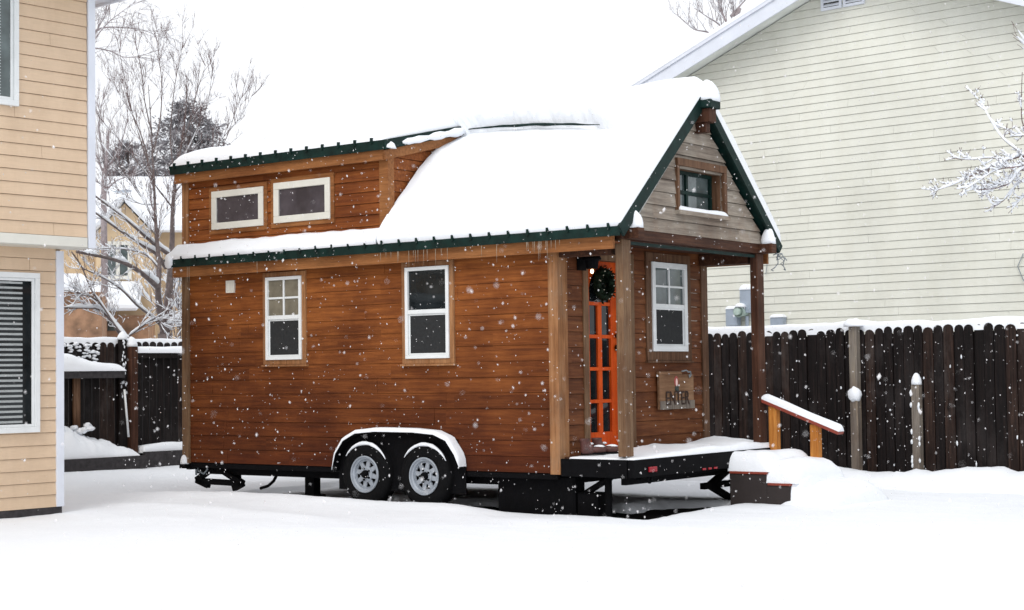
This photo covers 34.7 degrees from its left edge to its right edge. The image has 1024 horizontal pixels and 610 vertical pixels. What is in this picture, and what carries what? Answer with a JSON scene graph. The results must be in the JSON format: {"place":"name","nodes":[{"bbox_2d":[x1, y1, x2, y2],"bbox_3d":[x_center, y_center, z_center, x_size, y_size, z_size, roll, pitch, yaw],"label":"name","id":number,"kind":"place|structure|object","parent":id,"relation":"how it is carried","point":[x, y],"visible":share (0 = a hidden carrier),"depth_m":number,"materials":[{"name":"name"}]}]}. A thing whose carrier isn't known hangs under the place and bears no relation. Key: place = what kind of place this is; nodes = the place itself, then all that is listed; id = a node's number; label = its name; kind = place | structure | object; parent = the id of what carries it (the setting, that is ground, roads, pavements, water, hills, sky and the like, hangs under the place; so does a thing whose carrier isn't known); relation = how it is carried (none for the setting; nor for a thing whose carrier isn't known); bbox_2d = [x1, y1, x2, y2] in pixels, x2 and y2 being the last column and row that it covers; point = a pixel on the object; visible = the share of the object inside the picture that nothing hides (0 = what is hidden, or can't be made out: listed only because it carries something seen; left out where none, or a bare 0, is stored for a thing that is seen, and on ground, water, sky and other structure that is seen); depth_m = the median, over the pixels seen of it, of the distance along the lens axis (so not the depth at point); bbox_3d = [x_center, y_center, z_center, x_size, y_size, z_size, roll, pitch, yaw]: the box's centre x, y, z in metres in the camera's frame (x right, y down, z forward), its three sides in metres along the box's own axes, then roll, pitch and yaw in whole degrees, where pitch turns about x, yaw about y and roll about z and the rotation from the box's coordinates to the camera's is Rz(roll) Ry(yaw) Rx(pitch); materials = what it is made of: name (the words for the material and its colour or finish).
{"place":"outdoors","nodes":[
{"label":"outdoors","id":0,"kind":"place"},
{"bbox_2d":[95,0,759,175],"label":"sky","id":1,"kind":"structure","parent":0,"point":[546,67],"materials":[{"name":"white"}]},
{"bbox_2d":[0,465,1023,609],"bbox_3d":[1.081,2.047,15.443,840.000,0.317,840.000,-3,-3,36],"label":"ground","id":2,"kind":"structure","parent":0,"point":[48,562],"depth_m":12.53,"materials":[{"name":"white snow"}]},
{"bbox_2d":[0,0,124,518],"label":"two storey house","id":3,"kind":"structure","parent":2,"relation":"on","point":[53,41],"depth_m":16.60,"materials":[{"name":"beige wood"}]},
{"bbox_2d":[0,0,18,106],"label":"window","id":4,"kind":"structure","parent":3,"relation":"in","point":[9,9],"depth_m":16.25,"materials":[{"name":"white plastic"}]},
{"bbox_2d":[0,271,39,433],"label":"window","id":5,"kind":"structure","parent":3,"relation":"in","point":[19,348],"depth_m":16.55,"materials":[{"name":"white plastic"}]},
{"bbox_2d":[64,274,106,337],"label":"distant garage","id":6,"kind":"structure","parent":2,"relation":"on","point":[81,323],"depth_m":38.02,"materials":[{"name":"brown brick"}]},
{"bbox_2d":[60,176,181,338],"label":"distant house","id":7,"kind":"structure","parent":2,"relation":"on","point":[130,309],"depth_m":44.15,"materials":[{"name":"tan stucco"},{"name":"snow"}]},
{"bbox_2d":[107,321,114,330],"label":"window","id":8,"kind":"structure","parent":7,"relation":"in","point":[109,328],"depth_m":41.68,"materials":[{"name":"grey glass"}]},
{"bbox_2d":[107,241,131,279],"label":"window","id":9,"kind":"structure","parent":7,"relation":"in","point":[122,268],"depth_m":44.03,"materials":[{"name":"white plastic"}]},
{"bbox_2d":[64,331,181,454],"bbox_3d":[-4.449,1.557,27.424,0.321,2.178,9.822,-3,-3,42],"label":"board fence","id":10,"kind":"object","parent":2,"relation":"on","point":[93,386],"visible":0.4,"depth_m":25.61,"materials":[{"name":"brown wood"}]},
{"bbox_2d":[64,422,181,459],"bbox_3d":[-4.510,2.115,27.044,0.510,0.573,9.200,-3,-3,42],"label":"snow heap","id":11,"kind":"object","parent":2,"relation":"on","point":[84,447],"visible":0.23,"depth_m":24.81,"materials":[{"name":"white snow"}]},
{"bbox_2d":[123,389,129,436],"bbox_3d":[-5.986,1.681,25.429,0.034,0.743,0.109,-3,-3,42],"label":"garden stake","id":12,"kind":"object","parent":11,"relation":"on","point":[126,412],"visible":1,"depth_m":25.42,"materials":[{"name":"white plastic"}]},
{"bbox_2d":[64,450,181,471],"bbox_3d":[-4.264,2.459,27.083,0.300,0.240,9.600,-3,-3,42],"label":"garden edging","id":13,"kind":"object","parent":2,"relation":"on","point":[163,458],"visible":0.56,"depth_m":25.03,"materials":[{"name":"grey concrete"}]},
{"bbox_2d":[99,138,161,175],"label":"conifer tree","id":14,"kind":"object","parent":2,"relation":"on","point":[126,160],"visible":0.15,"depth_m":54.61,"materials":[{"name":"grey plant"}]},
{"bbox_2d":[95,42,174,296],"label":"bare tree","id":15,"kind":"object","parent":2,"relation":"on","point":[104,229],"visible":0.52,"depth_m":41.98,"materials":[{"name":"grey plant"}]},
{"bbox_2d":[95,0,184,95],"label":"tree branches","id":16,"kind":"object","parent":2,"relation":"on","point":[105,11],"visible":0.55,"depth_m":36.45,"materials":[{"name":"grey plant"}]},
{"bbox_2d":[122,253,181,338],"bbox_3d":[-6.261,0.793,30.317,1.707,3.802,1.465,-3,-3,41],"label":"twiggy shrub","id":17,"kind":"object","parent":2,"relation":"on","point":[178,298],"visible":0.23,"depth_m":30.46,"materials":[{"name":"grey plant"}]},
{"bbox_2d":[64,3,269,338],"bbox_3d":[-6.364,-1.465,28.455,2.505,8.352,4.918,-2,-3,19],"label":"bare tree","id":18,"kind":"object","parent":2,"relation":"on","point":[160,319],"visible":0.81,"depth_m":28.52,"materials":[{"name":"grey plant"}]},
{"bbox_2d":[133,93,230,176],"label":"conifer tree","id":19,"kind":"object","parent":2,"relation":"on","point":[207,125],"visible":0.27,"depth_m":51.52,"materials":[{"name":"grey plant"}]},
{"bbox_2d":[471,506,711,519],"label":"soil","id":20,"kind":"structure","parent":2,"relation":"on","point":[653,514],"depth_m":16.65,"materials":[{"name":"black soil"}]},
{"bbox_2d":[164,76,786,516],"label":"tiny house","id":21,"kind":"structure","parent":20,"relation":"on","point":[458,246],"depth_m":17.19,"materials":[{"name":"brown wood"}]},
{"bbox_2d":[261,270,308,366],"bbox_3d":[-2.521,0.156,18.136,0.695,1.052,0.050,-3,-3,36],"label":"window","id":22,"kind":"structure","parent":21,"relation":"in","point":[291,295],"depth_m":18.12,"materials":[{"name":"white wood"}]},
{"bbox_2d":[400,260,456,365],"bbox_3d":[-0.871,0.088,16.920,0.730,1.082,0.050,-3,-3,36],"label":"window","id":23,"kind":"structure","parent":21,"relation":"in","point":[436,348],"depth_m":16.91,"materials":[{"name":"white wood"}]},
{"bbox_2d":[579,438,606,454],"bbox_3d":[0.792,1.387,16.057,0.277,0.157,0.100,0,-3,-15],"label":"boot","id":24,"kind":"object","parent":21,"relation":"on","point":[585,444],"visible":0.98,"depth_m":16.01,"materials":[{"name":"brown leather"}]},
{"bbox_2d":[588,261,617,446],"bbox_3d":[0.911,0.522,16.736,0.090,1.940,0.765,-3,-3,36],"label":"door","id":25,"kind":"structure","parent":21,"relation":"in","point":[603,349],"depth_m":16.80,"materials":[{"name":"orange paint"}]},
{"bbox_2d":[592,265,615,303],"bbox_3d":[0.945,-0.217,16.737,0.170,0.425,0.407,-3,-3,36],"label":"wreath","id":26,"kind":"object","parent":21,"relation":"attached to","point":[602,276],"visible":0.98,"depth_m":16.68,"materials":[{"name":"green plant"}]},
{"bbox_2d":[591,438,617,453],"bbox_3d":[0.922,1.390,16.180,0.277,0.157,0.100,-1,-2,8],"label":"boot","id":27,"kind":"object","parent":21,"relation":"on","point":[612,448],"visible":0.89,"depth_m":16.15,"materials":[{"name":"brown leather"}]},
{"bbox_2d":[644,252,693,362],"bbox_3d":[1.689,0.035,17.635,0.050,1.172,0.960,-3,-3,36],"label":"window","id":28,"kind":"structure","parent":21,"relation":"in","point":[662,285],"depth_m":17.61,"materials":[{"name":"white plastic"}]},
{"bbox_2d":[657,370,694,409],"bbox_3d":[1.773,0.908,17.634,0.063,0.422,0.725,-3,-3,36],"label":"sign","id":29,"kind":"object","parent":21,"relation":"attached to","point":[668,386],"visible":0.98,"depth_m":17.59,"materials":[{"name":"brown wood"}]},
{"bbox_2d":[674,157,730,220],"bbox_3d":[1.895,-1.175,16.795,0.215,0.570,1.030,-3,-3,36],"label":"window","id":30,"kind":"structure","parent":21,"relation":"in","point":[688,202],"depth_m":16.91,"materials":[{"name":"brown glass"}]},
{"bbox_2d":[668,0,745,32],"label":"roofline tree","id":31,"kind":"object","parent":2,"relation":"on","point":[736,10],"visible":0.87,"depth_m":38.17,"materials":[{"name":"grey plant"}]},
{"bbox_2d":[727,449,888,507],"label":"porch steps","id":32,"kind":"structure","parent":2,"relation":"on","point":[826,484],"depth_m":16.69,"materials":[{"name":"brown wood"}]},
{"bbox_2d":[761,394,843,457],"bbox_3d":[3.090,1.477,17.467,0.932,1.056,0.140,-3,-3,36],"label":"handrail","id":33,"kind":"object","parent":32,"relation":"on","point":[778,405],"visible":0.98,"depth_m":17.44,"materials":[{"name":"orange wood"}]},
{"bbox_2d":[623,0,1023,338],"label":"neighbour house","id":34,"kind":"structure","parent":2,"relation":"on","point":[763,71],"depth_m":24.64,"materials":[{"name":"beige"}]},
{"bbox_2d":[676,466,1023,493],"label":"snow bank","id":35,"kind":"structure","parent":2,"relation":"on","point":[991,480],"depth_m":18.53,"materials":[{"name":"white snow"}]},
{"bbox_2d":[692,316,1023,471],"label":"picket fence","id":36,"kind":"object","parent":2,"relation":"on","point":[819,368],"visible":0.34,"depth_m":19.93,"materials":[{"name":"brown wood"}]},
{"bbox_2d":[921,21,1023,213],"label":"fruit tree","id":37,"kind":"object","parent":2,"relation":"on","point":[998,165],"visible":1,"depth_m":12.97,"materials":[{"name":"white plant"}]},
{"bbox_2d":[1,0,1023,609],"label":"falling snow","id":38,"kind":"structure","parent":0,"point":[539,316],"depth_m":9.30,"materials":[{"name":"white snow"}]}
]}

